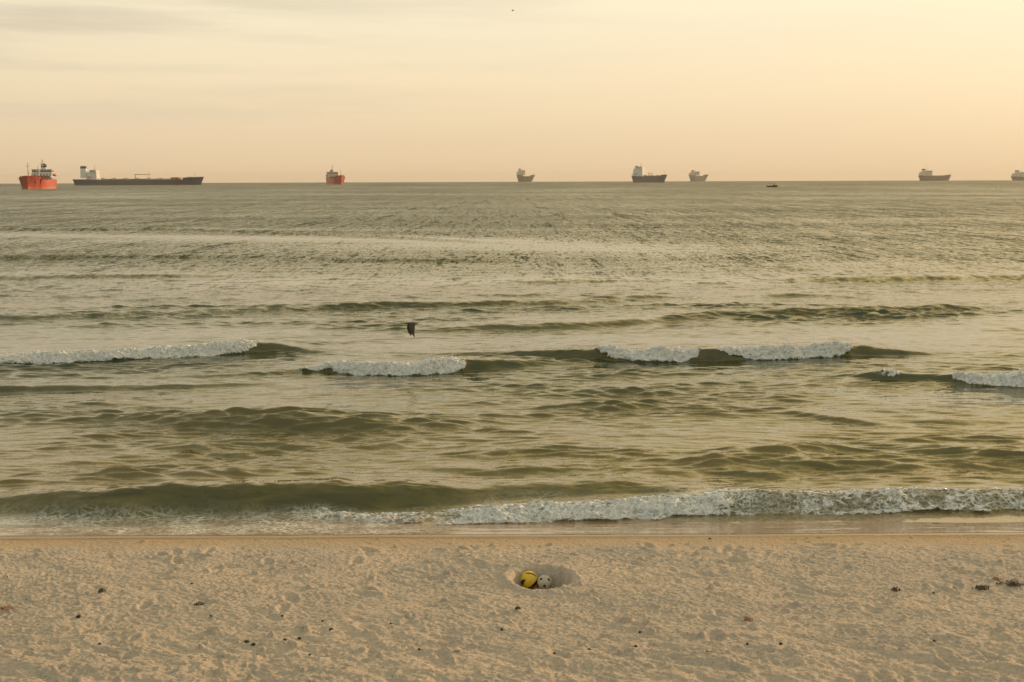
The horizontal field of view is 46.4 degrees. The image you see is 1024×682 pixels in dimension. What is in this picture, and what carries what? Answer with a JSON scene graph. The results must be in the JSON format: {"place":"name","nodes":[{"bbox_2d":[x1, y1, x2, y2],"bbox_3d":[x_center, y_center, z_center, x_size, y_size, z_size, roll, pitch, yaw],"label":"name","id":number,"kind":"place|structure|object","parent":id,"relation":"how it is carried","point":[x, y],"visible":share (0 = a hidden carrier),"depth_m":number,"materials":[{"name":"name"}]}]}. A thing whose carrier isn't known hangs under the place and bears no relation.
{"place":"outdoors","nodes":[
{"label":"outdoors","id":0,"kind":"place"},
{"bbox_2d":[404,322,420,336],"bbox_3d":[-2.717,-0.312,32.719,0.432,0.414,0.285,0,8,3],"label":"seabird","id":1,"kind":"object","parent":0,"point":[411,327],"visible":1,"depth_m":32.63,"materials":[{"name":"black"}]},
{"bbox_2d":[0,180,1023,539],"bbox_3d":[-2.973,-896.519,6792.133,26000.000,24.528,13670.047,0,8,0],"label":"sea water","id":2,"kind":"structure","parent":0,"point":[536,412],"depth_m":33.36,"materials":[{"name":"green liquid"}]},
{"bbox_2d":[19,162,56,188],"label":"red tanker","id":3,"kind":"object","parent":2,"relation":"on","point":[43,177],"visible":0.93,"depth_m":861.23,"materials":[{"name":"paint"}]},
{"bbox_2d":[72,165,203,184],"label":"long tanker","id":4,"kind":"object","parent":2,"relation":"on","point":[92,177],"visible":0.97,"depth_m":1780.71,"materials":[{"name":"blue paint"}]},
{"bbox_2d":[326,170,344,183],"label":"red tanker","id":5,"kind":"object","parent":2,"relation":"on","point":[332,177],"visible":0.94,"depth_m":1772.44,"materials":[{"name":"paint"}]},
{"bbox_2d":[0,338,1023,381],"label":"sea foam","id":6,"kind":"object","parent":2,"relation":"on","point":[212,342],"visible":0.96,"depth_m":33.57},
{"bbox_2d":[516,167,534,181],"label":"cargo ship","id":7,"kind":"object","parent":2,"relation":"on","point":[520,176],"visible":0.91,"depth_m":4167.18,"materials":[{"name":"green paint"}]},
{"bbox_2d":[632,166,666,182],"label":"chemical tanker","id":8,"kind":"object","parent":2,"relation":"on","point":[639,175],"visible":0.96,"depth_m":2452.14,"materials":[{"name":"blue paint"}]},
{"bbox_2d":[689,170,708,181],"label":"cargo ship","id":9,"kind":"object","parent":2,"relation":"on","point":[693,177],"visible":0.98,"depth_m":4129.98,"materials":[{"name":"grey paint"}]},
{"bbox_2d":[918,169,950,180],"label":"cargo ship","id":10,"kind":"object","parent":2,"relation":"on","point":[924,175],"visible":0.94,"depth_m":3752.75,"materials":[{"name":"green paint"}]},
{"bbox_2d":[1011,170,1023,180],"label":"cargo ship","id":11,"kind":"object","parent":2,"relation":"on","point":[1017,175],"visible":0.98,"depth_m":3741.12,"materials":[{"name":"green paint"}]},
{"bbox_2d":[0,534,1023,681],"bbox_3d":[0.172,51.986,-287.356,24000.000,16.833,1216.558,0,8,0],"label":"beach sand","id":12,"kind":"structure","parent":0,"point":[831,608],"depth_m":13.71,"materials":[{"name":"beige sand"}]},
{"bbox_2d":[0,606,13,610],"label":"seaweed clump","id":13,"kind":"object","parent":12,"relation":"on","point":[6,608],"visible":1,"depth_m":13.76,"materials":[{"name":"brown plant"}]},
{"bbox_2d":[520,571,537,588],"bbox_3d":[0.215,3.016,15.080,0.224,0.224,0.224,0,8,0],"label":"yellow ball","id":14,"kind":"object","parent":12,"relation":"on","point":[528,579],"visible":0.98,"depth_m":15.00,"materials":[{"name":"yellow plastic"}]},
{"bbox_2d":[537,575,551,589],"bbox_3d":[0.408,3.037,15.025,0.188,0.188,0.188,12,19,-36],"label":"white ball","id":15,"kind":"object","parent":12,"relation":"on","point":[544,582],"visible":0.93,"depth_m":14.96,"materials":[{"name":"white plastic"}]},
{"bbox_2d":[972,585,988,589],"bbox_3d":[5.650,2.965,14.385,0.207,0.074,0.105,0,8,0],"label":"seaweed clump","id":16,"kind":"object","parent":12,"relation":"on","point":[979,587],"visible":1,"depth_m":14.36,"materials":[{"name":"brown plant"}]},
{"bbox_2d":[995,580,1023,586],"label":"seaweed clump","id":17,"kind":"object","parent":12,"relation":"on","point":[1014,583],"visible":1,"depth_m":14.51,"materials":[{"name":"brown plant"}]},
{"bbox_2d":[0,0,1023,183],"label":"sky","id":18,"kind":"structure","parent":0,"point":[217,91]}
]}

